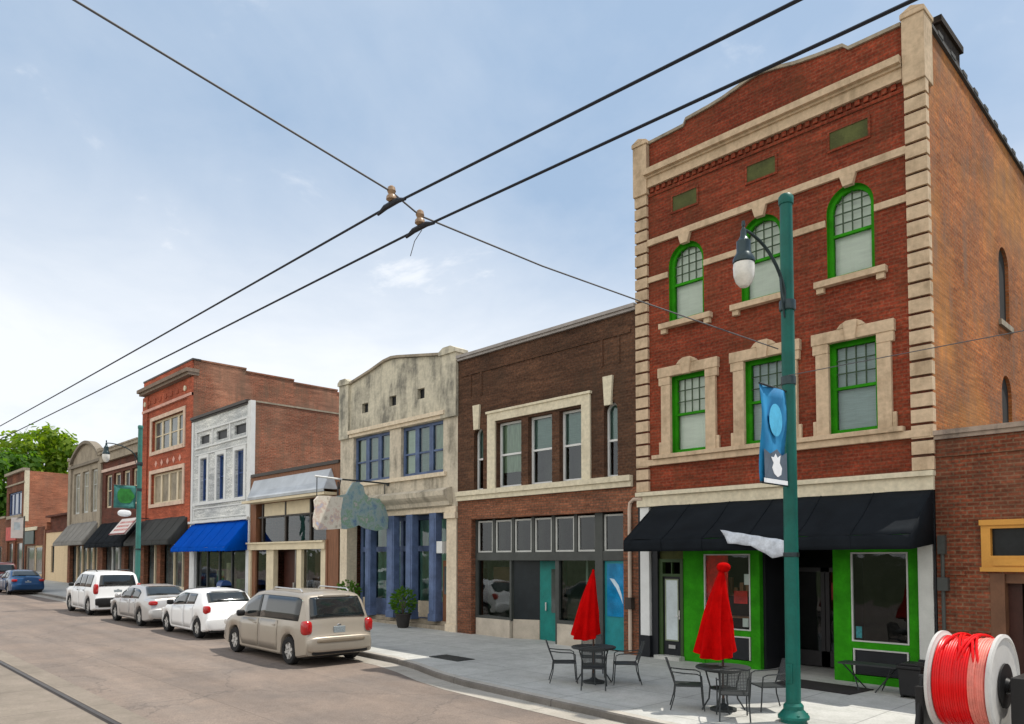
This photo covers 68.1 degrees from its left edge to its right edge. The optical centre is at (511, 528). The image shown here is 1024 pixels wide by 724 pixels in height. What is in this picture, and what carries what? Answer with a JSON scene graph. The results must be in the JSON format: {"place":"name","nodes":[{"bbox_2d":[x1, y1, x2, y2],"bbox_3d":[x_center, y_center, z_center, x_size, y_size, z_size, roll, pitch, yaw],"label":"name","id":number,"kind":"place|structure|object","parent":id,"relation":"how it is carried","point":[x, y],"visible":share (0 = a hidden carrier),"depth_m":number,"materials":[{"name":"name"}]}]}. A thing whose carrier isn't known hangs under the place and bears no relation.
{"place":"outdoors","nodes":[
{"label":"outdoors","id":0,"kind":"place"},
{"bbox_2d":[123,358,338,589],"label":"brick building","id":1,"kind":"structure","parent":0,"point":[176,398],"depth_m":44.11,"materials":[{"name":"red brick"}]},
{"bbox_2d":[154,473,161,503],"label":"window","id":2,"kind":"structure","parent":1,"relation":"in","point":[158,477],"depth_m":45.72,"materials":[{"name":"beige paint"}]},
{"bbox_2d":[155,420,162,450],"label":"window","id":3,"kind":"structure","parent":1,"relation":"in","point":[159,424],"depth_m":45.85,"materials":[{"name":"beige glass"}]},
{"bbox_2d":[161,472,168,502],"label":"window","id":4,"kind":"structure","parent":1,"relation":"in","point":[165,476],"depth_m":44.83,"materials":[{"name":"beige glass"}]},
{"bbox_2d":[162,417,169,448],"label":"window","id":5,"kind":"structure","parent":1,"relation":"in","point":[166,422],"depth_m":44.96,"materials":[{"name":"beige paint"}]},
{"bbox_2d":[169,470,177,501],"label":"window","id":6,"kind":"structure","parent":1,"relation":"in","point":[172,474],"depth_m":43.93,"materials":[{"name":"beige glass"}]},
{"bbox_2d":[166,544,181,586],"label":"shop window","id":7,"kind":"structure","parent":1,"relation":"in","point":[170,555],"depth_m":43.91,"materials":[{"name":"grey glass"}]},
{"bbox_2d":[170,414,178,446],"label":"window","id":8,"kind":"structure","parent":1,"relation":"in","point":[174,419],"depth_m":44.06,"materials":[{"name":"grey glass"}]},
{"bbox_2d":[0,590,583,723],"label":"road","id":9,"kind":"structure","parent":0,"point":[156,672],"depth_m":16.24,"materials":[{"name":"grey asphalt"}]},
{"bbox_2d":[0,569,44,593],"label":"sedan","id":10,"kind":"object","parent":9,"relation":"on","point":[20,580],"visible":0.99,"depth_m":45.39,"materials":[{"name":"blue paint"}]},
{"bbox_2d":[0,649,156,723],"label":"track bed","id":11,"kind":"object","parent":9,"relation":"on","point":[23,700],"depth_m":13.57,"materials":[{"name":"concrete"}]},
{"bbox_2d":[0,660,120,723],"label":"tram rail","id":12,"kind":"object","parent":11,"relation":"on","point":[93,712],"depth_m":14.12,"materials":[{"name":"metal"}]},
{"bbox_2d":[66,569,139,614],"bbox_3d":[-18.081,2.740,33.352,2.300,1.888,4.820,2,-3,-44],"label":"sport utility vehicle","id":13,"kind":"object","parent":9,"relation":"on","point":[91,592],"visible":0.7,"depth_m":31.79,"materials":[{"name":"white paint"}]},
{"bbox_2d":[110,584,183,625],"bbox_3d":[-13.716,2.841,28.839,2.220,1.468,4.770,2,-3,-44],"label":"sedan","id":14,"kind":"object","parent":9,"relation":"on","point":[142,604],"visible":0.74,"depth_m":27.65,"materials":[{"name":"silver metal"}]},
{"bbox_2d":[161,587,249,637],"bbox_3d":[-10.133,2.720,25.176,2.160,1.533,4.120,2,-3,-44],"label":"hatchback","id":15,"kind":"object","parent":9,"relation":"on","point":[200,612],"visible":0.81,"depth_m":23.94,"materials":[{"name":"white paint"}]},
{"bbox_2d":[224,585,371,663],"bbox_3d":[-5.820,2.441,20.095,2.300,1.835,4.930,2,-3,-44],"label":"minivan","id":16,"kind":"object","parent":9,"relation":"on","point":[293,625],"visible":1,"depth_m":18.64,"materials":[{"name":"beige paint"}]},
{"bbox_2d":[16,592,625,723],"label":"gutter","id":17,"kind":"object","parent":9,"relation":"on","point":[414,674],"visible":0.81,"depth_m":14.77,"materials":[{"name":"concrete"}]},
{"bbox_2d":[28,591,678,723],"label":"kerb","id":18,"kind":"structure","parent":9,"relation":"on","point":[604,713],"depth_m":14.33,"materials":[{"name":"concrete"}]},
{"bbox_2d":[337,345,467,631],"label":"stucco building","id":19,"kind":"structure","parent":0,"point":[398,423],"depth_m":27.36,"materials":[{"name":"grey stone"}]},
{"bbox_2d":[313,475,389,530],"bbox_3d":[-5.584,-0.834,26.883,3.240,1.865,0.180,2,-3,-44],"label":"hanging sign","id":20,"kind":"object","parent":19,"relation":"attached to","point":[355,505],"visible":0.94,"depth_m":26.72,"materials":[{"name":"green paint"}]},
{"bbox_2d":[356,436,367,482],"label":"window","id":21,"kind":"structure","parent":19,"relation":"in","point":[361,443],"depth_m":29.65,"materials":[{"name":"glass"}]},
{"bbox_2d":[368,434,379,480],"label":"window","id":22,"kind":"structure","parent":19,"relation":"in","point":[373,440],"depth_m":29.05,"materials":[{"name":"blue glass"}]},
{"bbox_2d":[378,529,386,597],"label":"shop window","id":23,"kind":"structure","parent":19,"relation":"in","point":[382,534],"depth_m":29.33,"materials":[{"name":"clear glass"}]},
{"bbox_2d":[380,432,389,479],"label":"window","id":24,"kind":"structure","parent":19,"relation":"in","point":[384,437],"depth_m":28.49,"materials":[{"name":"glass"}]},
{"bbox_2d":[404,426,416,476],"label":"window","id":25,"kind":"structure","parent":19,"relation":"in","point":[410,434],"depth_m":27.37,"materials":[{"name":"glass"}]},
{"bbox_2d":[417,423,430,474],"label":"window","id":26,"kind":"structure","parent":19,"relation":"in","point":[423,431],"depth_m":26.78,"materials":[{"name":"blue glass"}]},
{"bbox_2d":[420,520,428,600],"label":"shop window","id":27,"kind":"structure","parent":19,"relation":"in","point":[424,525],"depth_m":27.41,"materials":[{"name":"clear glass"}]},
{"bbox_2d":[431,421,442,472],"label":"window","id":28,"kind":"structure","parent":19,"relation":"in","point":[436,427],"depth_m":26.23,"materials":[{"name":"glass"}]},
{"bbox_2d":[443,561,445,620],"bbox_3d":[-2.180,2.139,25.733,0.080,2.070,0.480,2,-3,-44],"label":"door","id":29,"kind":"structure","parent":19,"relation":"in","point":[444,562],"depth_m":25.81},
{"bbox_2d":[42,580,914,723],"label":"pavement","id":30,"kind":"structure","parent":0,"point":[521,664],"depth_m":15.67,"materials":[{"name":"concrete"}]},
{"bbox_2d":[11,516,24,568],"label":"pole sign","id":31,"kind":"object","parent":30,"relation":"on","point":[17,527],"visible":0.88,"depth_m":64.42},
{"bbox_2d":[102,425,142,582],"bbox_3d":[-17.960,-0.626,34.956,1.854,8.470,0.480,2,-3,-44],"label":"street lamp","id":32,"kind":"object","parent":30,"relation":"on","point":[106,456],"visible":0.72,"depth_m":35.36,"materials":[{"name":"teal metal"}]},
{"bbox_2d":[113,484,136,516],"bbox_3d":[-17.892,-1.260,35.066,1.060,1.464,0.111,2,-3,-44],"label":"street banner","id":33,"kind":"object","parent":32,"relation":"attached to","point":[125,496],"visible":1,"depth_m":35.01,"materials":[{"name":"teal fabric"}]},
{"bbox_2d":[337,579,362,596],"bbox_3d":[-6.230,2.719,28.759,1.102,1.580,1.085,2,-3,-44],"label":"potted plant","id":34,"kind":"object","parent":30,"relation":"on","point":[351,586],"visible":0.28,"depth_m":28.71,"materials":[{"name":"green plant"}]},
{"bbox_2d":[388,585,417,627],"bbox_3d":[-3.754,2.716,26.261,1.051,1.466,1.012,2,-3,-44],"label":"potted plant","id":35,"kind":"object","parent":30,"relation":"on","point":[402,619],"visible":1,"depth_m":26.14,"materials":[{"name":"green plant"}]},
{"bbox_2d":[545,639,577,683],"bbox_3d":[1.002,2.703,15.450,0.655,0.858,0.524,0,-2,1],"label":"metal chair","id":36,"kind":"object","parent":30,"relation":"on","point":[563,661],"visible":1,"depth_m":15.23,"materials":[{"name":"metal"}]},
{"bbox_2d":[571,569,604,684],"bbox_3d":[1.539,1.990,15.460,0.672,2.310,0.591,0,-2,-9],"label":"parasol","id":37,"kind":"object","parent":30,"relation":"on","point":[586,626],"visible":1,"depth_m":15.29,"materials":[{"name":"fabric"}]},
{"bbox_2d":[571,644,615,684],"bbox_3d":[1.661,2.771,15.406,0.910,0.735,0.910,2,-3,-44],"label":"round table","id":38,"kind":"object","parent":30,"relation":"on","point":[607,647],"visible":0.57,"depth_m":15.36,"materials":[{"name":"metal"}]},
{"bbox_2d":[580,646,606,690],"bbox_3d":[1.583,2.681,14.666,0.525,0.858,0.655,0,-2,8],"label":"metal chair","id":39,"kind":"object","parent":30,"relation":"on","point":[598,666],"visible":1,"depth_m":14.46,"materials":[{"name":"metal"}]},
{"bbox_2d":[612,641,644,684],"bbox_3d":[2.362,2.709,15.321,0.655,0.858,0.524,0,-2,4],"label":"metal chair","id":40,"kind":"object","parent":30,"relation":"on","point":[635,663],"visible":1,"depth_m":15.31,"materials":[{"name":"metal"}]},
{"bbox_2d":[665,657,704,711],"bbox_3d":[2.942,2.637,12.914,0.655,0.858,0.524,0,-2,11],"label":"metal chair","id":41,"kind":"object","parent":30,"relation":"on","point":[686,684],"visible":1,"depth_m":12.77,"materials":[{"name":"metal"}]},
{"bbox_2d":[693,562,736,712],"bbox_3d":[3.399,1.828,12.812,0.719,2.495,0.722,2,-3,-44],"label":"parasol","id":42,"kind":"object","parent":30,"relation":"on","point":[715,639],"visible":0.98,"depth_m":12.68,"materials":[{"name":"fabric"}]},
{"bbox_2d":[695,663,750,713],"bbox_3d":[3.571,2.703,12.803,0.910,0.735,0.910,2,-3,-44],"label":"round table","id":43,"kind":"object","parent":30,"relation":"on","point":[711,667],"visible":0.75,"depth_m":12.77,"materials":[{"name":"metal"}]},
{"bbox_2d":[716,668,750,722],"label":"metal chair","id":44,"kind":"object","parent":30,"relation":"on","point":[729,691],"visible":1,"depth_m":11.87,"materials":[{"name":"metal"}]},
{"bbox_2d":[748,658,785,711],"bbox_3d":[4.429,2.647,12.882,0.655,0.858,0.525,0,-2,-6],"label":"metal chair","id":45,"kind":"object","parent":30,"relation":"on","point":[775,684],"visible":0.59,"depth_m":12.96,"materials":[{"name":"metal"}]},
{"bbox_2d":[733,192,809,723],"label":"street lamp","id":46,"kind":"object","parent":30,"relation":"on","point":[792,711],"visible":1,"depth_m":11.98,"materials":[{"name":"teal metal"}]},
{"bbox_2d":[72,0,777,348],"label":"span wire","id":47,"kind":"object","parent":46,"relation":"attached to","point":[213,84],"visible":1,"depth_m":6.65,"materials":[{"name":"black metal"}]},
{"bbox_2d":[377,185,405,215],"bbox_3d":[-1.120,-3.074,7.034,0.100,0.212,0.446,2,-3,-44],"label":"wire insulator","id":48,"kind":"object","parent":47,"relation":"attached to","point":[392,199],"visible":1,"depth_m":7.01,"materials":[{"name":"beige ceramic"}]},
{"bbox_2d":[0,0,802,425],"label":"trolley wire","id":49,"kind":"object","parent":48,"relation":"hanging from","point":[714,42],"visible":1,"depth_m":5.71,"materials":[{"name":"black metal"}]},
{"bbox_2d":[405,209,434,238],"bbox_3d":[-0.882,-2.945,7.258,0.100,0.212,0.446,2,-3,-44],"label":"wire insulator","id":50,"kind":"object","parent":47,"relation":"attached to","point":[421,223],"visible":1,"depth_m":7.23,"materials":[{"name":"beige ceramic"}]},
{"bbox_2d":[0,0,917,439],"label":"trolley wire","id":51,"kind":"object","parent":50,"relation":"hanging from","point":[840,34],"visible":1,"depth_m":5.60,"materials":[{"name":"black metal"}]},
{"bbox_2d":[758,382,787,486],"bbox_3d":[4.078,-1.436,11.759,0.910,1.538,0.078,2,-3,-44],"label":"street banner","id":52,"kind":"object","parent":46,"relation":"attached to","point":[772,463],"visible":1,"depth_m":11.69,"materials":[{"name":"blue fabric"}]},
{"bbox_2d":[788,330,1023,375],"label":"feeder cable","id":53,"kind":"object","parent":46,"relation":"on","point":[910,352],"visible":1,"depth_m":10.75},
{"bbox_2d":[623,4,1023,686],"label":"brick building","id":54,"kind":"structure","parent":30,"relation":"on","point":[887,158],"depth_m":16.90,"materials":[{"name":"red brick"}]},
{"bbox_2d":[664,577,680,655],"bbox_3d":[4.013,2.201,19.000,0.142,1.955,0.516,2,-3,-44],"label":"door","id":55,"kind":"structure","parent":54,"relation":"in","point":[672,635],"depth_m":19.00,"materials":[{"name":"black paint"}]},
{"bbox_2d":[671,242,703,320],"bbox_3d":[4.458,-6.165,18.966,0.157,1.950,1.000,2,-3,-44],"label":"window","id":56,"kind":"structure","parent":54,"relation":"in","point":[687,268],"depth_m":19.06,"materials":[{"name":"green paint"}]},
{"bbox_2d":[674,371,705,452],"bbox_3d":[4.496,-2.849,18.790,0.157,1.930,0.990,2,-3,-44],"label":"window","id":57,"kind":"structure","parent":54,"relation":"in","point":[689,390],"depth_m":18.91,"materials":[{"name":"green paint"}]},
{"bbox_2d":[721,530,783,557],"bbox_3d":[4.988,0.322,15.807,0.112,0.612,1.462,2,-3,-44],"label":"cloth banner","id":58,"kind":"object","parent":54,"relation":"attached to","point":[772,547],"visible":0.96,"depth_m":15.65,"materials":[{"name":"white fabric"}]},
{"bbox_2d":[744,216,779,300],"bbox_3d":[5.852,-6.224,17.519,0.157,1.950,1.000,2,-3,-44],"label":"window","id":59,"kind":"structure","parent":54,"relation":"in","point":[765,282],"depth_m":17.56,"materials":[{"name":"green paint"}]},
{"bbox_2d":[747,356,781,443],"bbox_3d":[5.897,-2.909,17.336,0.157,1.930,0.990,2,-3,-44],"label":"window","id":60,"kind":"structure","parent":54,"relation":"in","point":[768,371],"depth_m":17.57,"materials":[{"name":"green paint"}]},
{"bbox_2d":[799,567,833,666],"bbox_3d":[7.321,2.075,17.685,0.086,2.300,1.570,2,-3,-44],"label":"entrance door","id":61,"kind":"structure","parent":54,"relation":"in","point":[825,657],"depth_m":17.69,"materials":[{"name":"black metal"}]},
{"bbox_2d":[828,184,874,277],"bbox_3d":[7.246,-6.283,16.072,0.157,1.950,0.980,2,-3,-44],"label":"window","id":62,"kind":"structure","parent":54,"relation":"in","point":[851,213],"depth_m":16.13,"materials":[{"name":"green paint"}]},
{"bbox_2d":[850,552,853,640],"bbox_3d":[7.495,1.417,15.441,0.062,1.850,1.120,2,-3,-44],"label":"window frame","id":63,"kind":"structure","parent":54,"relation":"in","point":[851,555],"depth_m":15.82,"materials":[{"name":"grey paint"}]},
{"bbox_2d":[832,337,877,433],"bbox_3d":[7.260,-2.967,15.922,0.157,1.930,0.980,2,-3,-44],"label":"window","id":64,"kind":"structure","parent":54,"relation":"in","point":[854,386],"depth_m":15.99,"materials":[{"name":"green paint"}]},
{"bbox_2d":[906,552,909,644],"bbox_3d":[7.872,1.401,15.049,0.062,1.846,0.028,2,-3,-44],"label":"window frame","id":65,"kind":"structure","parent":54,"relation":"in","point":[906,552],"depth_m":15.03,"materials":[{"name":"grey paint"}]},
{"bbox_2d":[1002,378,1008,422],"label":"window","id":66,"kind":"structure","parent":54,"relation":"in","point":[1005,412],"depth_m":18.75,"materials":[{"name":"grey glass"}]},
{"bbox_2d":[998,250,1013,333],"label":"window","id":67,"kind":"structure","parent":54,"relation":"in","point":[1002,321],"depth_m":18.84,"materials":[{"name":"grey glass"}]},
{"bbox_2d":[777,679,873,694],"bbox_3d":[6.179,3.161,15.130,0.950,0.038,1.700,2,-3,-44],"label":"door mat","id":68,"kind":"object","parent":30,"relation":"on","point":[830,687],"depth_m":14.94,"materials":[{"name":"rubber"}]},
{"bbox_2d":[837,660,897,692],"bbox_3d":[6.967,2.899,14.719,0.400,0.526,1.100,2,-3,-44],"label":"folding table","id":69,"kind":"object","parent":30,"relation":"on","point":[870,664],"visible":0.89,"depth_m":14.70,"materials":[{"name":"metal"}]},
{"bbox_2d":[896,661,924,697],"bbox_3d":[7.449,2.824,14.075,0.460,0.650,0.440,2,-3,-44],"label":"litter bin","id":70,"kind":"object","parent":30,"relation":"on","point":[909,672],"visible":0.71,"depth_m":13.95,"materials":[{"name":"black plastic"}]},
{"bbox_2d":[915,630,1023,723],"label":"cable reel","id":71,"kind":"object","parent":30,"relation":"on","point":[966,678],"visible":1,"depth_m":9.15,"materials":[{"name":"red plastic"}]},
{"bbox_2d":[933,421,1023,674],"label":"brick building","id":72,"kind":"structure","parent":30,"relation":"on","point":[979,491],"depth_m":14.03,"materials":[{"name":"brown brick"}]},
{"bbox_2d":[979,519,1023,571],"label":"window","id":73,"kind":"structure","parent":72,"relation":"in","point":[1002,540],"depth_m":13.79,"materials":[{"name":"yellow wood"}]},
{"bbox_2d":[1008,583,1023,674],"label":"door","id":74,"kind":"structure","parent":72,"relation":"in","point":[1015,590],"depth_m":13.78,"materials":[{"name":"glass"}]},
{"bbox_2d":[0,0,1023,482],"label":"sky","id":75,"kind":"structure","parent":0,"point":[138,195],"materials":[{"name":"blue"}]},
{"bbox_3d":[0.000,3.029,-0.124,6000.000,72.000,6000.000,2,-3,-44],"label":"ground","id":76,"kind":"structure","parent":0,"visible":0},
{"bbox_2d":[0,516,5,561],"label":"brick building","id":77,"kind":"structure","parent":76,"relation":"on","point":[2,535],"depth_m":76.62,"materials":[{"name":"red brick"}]},
{"bbox_2d":[0,448,42,516],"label":"tree","id":78,"kind":"object","parent":76,"relation":"on","point":[10,462],"visible":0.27,"depth_m":93.24,"materials":[{"name":"green plant"}]},
{"bbox_2d":[4,467,67,577],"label":"brick building","id":79,"kind":"structure","parent":76,"relation":"on","point":[34,498],"depth_m":71.07,"materials":[{"name":"red brick"}]},
{"bbox_2d":[26,546,34,570],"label":"window","id":80,"kind":"structure","parent":79,"relation":"in","point":[30,565],"depth_m":68.45,"materials":[{"name":"grey glass"}]},
{"bbox_2d":[35,545,41,575],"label":"window","id":81,"kind":"structure","parent":79,"relation":"in","point":[38,548],"depth_m":66.32,"materials":[{"name":"grey glass"}]},
{"bbox_2d":[0,421,78,483],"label":"tree","id":82,"kind":"object","parent":76,"relation":"on","point":[53,449],"visible":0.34,"depth_m":100.18,"materials":[{"name":"green plant"}]},
{"bbox_2d":[43,512,67,582],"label":"rendered building","id":83,"kind":"structure","parent":76,"relation":"on","point":[54,563],"depth_m":62.15,"materials":[{"name":"beige paint"}]},
{"bbox_2d":[53,440,103,582],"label":"stone building","id":84,"kind":"structure","parent":76,"relation":"on","point":[84,505],"depth_m":56.38,"materials":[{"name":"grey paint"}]},
{"bbox_2d":[73,546,96,582],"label":"shop window","id":85,"kind":"structure","parent":84,"relation":"in","point":[75,547],"depth_m":56.62,"materials":[{"name":"glass"}]},
{"bbox_2d":[93,469,97,511],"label":"window","id":86,"kind":"structure","parent":84,"relation":"in","point":[96,470],"depth_m":54.90,"materials":[{"name":"grey glass"}]},
{"bbox_2d":[84,437,137,573],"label":"brick building","id":87,"kind":"structure","parent":76,"relation":"on","point":[119,467],"depth_m":50.47,"materials":[{"name":"red brick"}]},
{"bbox_2d":[107,546,133,571],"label":"shop window","id":88,"kind":"structure","parent":87,"relation":"in","point":[131,548],"depth_m":51.13,"materials":[{"name":"glass"}]},
{"bbox_2d":[109,518,148,534],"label":"awning sign","id":89,"kind":"object","parent":87,"relation":"attached to","point":[123,526],"visible":0.91,"depth_m":46.01,"materials":[{"name":"fabric"}]},
{"bbox_2d":[171,399,340,594],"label":"painted building","id":90,"kind":"structure","parent":76,"relation":"on","point":[235,446],"depth_m":38.20,"materials":[{"name":"white brick"}]},
{"bbox_2d":[209,563,244,588],"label":"shop window","id":91,"kind":"structure","parent":90,"relation":"in","point":[226,574],"depth_m":38.93,"materials":[{"name":"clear glass"}]},
{"bbox_2d":[238,450,243,496],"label":"window","id":92,"kind":"structure","parent":90,"relation":"in","point":[240,453],"depth_m":37.40,"materials":[{"name":"blue glass"}]},
{"bbox_2d":[241,459,339,598],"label":"shop building","id":93,"kind":"structure","parent":76,"relation":"on","point":[289,546],"depth_m":33.86,"materials":[{"name":"beige paint"}]},
{"bbox_2d":[284,550,309,587],"bbox_3d":[-9.640,2.332,33.757,0.140,2.700,2.150,2,-3,-44],"label":"door","id":94,"kind":"structure","parent":93,"relation":"in","point":[289,555],"depth_m":34.03,"materials":[{"name":"wood"}]},
{"bbox_2d":[315,549,320,587],"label":"shop window","id":95,"kind":"structure","parent":93,"relation":"in","point":[317,551],"depth_m":32.58,"materials":[{"name":"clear glass"}]},
{"bbox_2d":[455,302,641,654],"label":"brick building","id":96,"kind":"structure","parent":76,"relation":"on","point":[546,499],"depth_m":22.50,"materials":[{"name":"brick"}]},
{"bbox_2d":[478,429,504,489],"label":"window","id":97,"kind":"structure","parent":96,"relation":"in","point":[480,435],"depth_m":24.57,"materials":[{"name":"white paint"}]},
{"bbox_2d":[478,518,510,552],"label":"window","id":98,"kind":"structure","parent":96,"relation":"in","point":[502,535],"depth_m":24.52,"materials":[{"name":"grey glass"}]},
{"bbox_2d":[496,517,529,552],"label":"window","id":99,"kind":"structure","parent":96,"relation":"in","point":[521,530],"depth_m":23.90,"materials":[{"name":"grey glass"}]},
{"bbox_2d":[500,420,542,486],"bbox_3d":[0.230,-2.222,23.608,0.600,2.330,1.500,2,-3,-44],"label":"window","id":100,"kind":"structure","parent":96,"relation":"in","point":[510,432],"depth_m":23.63,"materials":[{"name":"grey glass"}]},
{"bbox_2d":[514,560,540,619],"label":"recess window","id":101,"kind":"structure","parent":96,"relation":"in","point":[526,572],"depth_m":23.20,"materials":[{"name":"grey glass"}]},
{"bbox_2d":[515,516,549,551],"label":"window","id":102,"kind":"structure","parent":96,"relation":"in","point":[541,534],"depth_m":23.29,"materials":[{"name":"grey glass"}]},
{"bbox_2d":[540,561,554,640],"bbox_3d":[1.209,2.198,22.647,0.110,2.420,1.020,2,-3,-44],"label":"door","id":103,"kind":"structure","parent":96,"relation":"in","point":[547,568],"depth_m":22.78,"materials":[{"name":"metal"}]},
{"bbox_2d":[535,515,570,551],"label":"window","id":104,"kind":"structure","parent":96,"relation":"in","point":[561,521],"depth_m":22.68,"materials":[{"name":"grey glass"}]},
{"bbox_2d":[532,414,574,483],"bbox_3d":[1.152,-2.261,22.650,0.600,2.330,1.380,2,-3,-44],"label":"window","id":105,"kind":"structure","parent":96,"relation":"in","point":[542,425],"depth_m":22.73,"materials":[{"name":"grey glass"}]},
{"bbox_2d":[563,409,580,480],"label":"window","id":106,"kind":"structure","parent":96,"relation":"in","point":[571,419],"depth_m":21.86,"materials":[{"name":"grey glass"}]},
{"bbox_2d":[556,513,593,551],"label":"window","id":107,"kind":"structure","parent":96,"relation":"in","point":[584,529],"depth_m":22.07,"materials":[{"name":"grey glass"}]},
{"bbox_2d":[578,512,615,551],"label":"window","id":108,"kind":"structure","parent":96,"relation":"in","point":[610,518],"depth_m":21.42,"materials":[{"name":"grey glass"}]},
{"bbox_2d":[607,403,617,476],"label":"window","id":109,"kind":"structure","parent":96,"relation":"in","point":[612,410],"depth_m":20.70,"materials":[{"name":"white paint"}]},
{"bbox_2d":[604,512,622,550],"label":"window","id":110,"kind":"structure","parent":96,"relation":"in","point":[618,518],"depth_m":21.09,"materials":[{"name":"grey glass"}]},
{"bbox_2d":[605,561,623,650],"bbox_3d":[2.814,2.081,20.421,0.088,2.390,0.760,2,-3,-44],"label":"door","id":111,"kind":"structure","parent":96,"relation":"in","point":[614,574],"depth_m":20.43,"materials":[{"name":"teal paint"}]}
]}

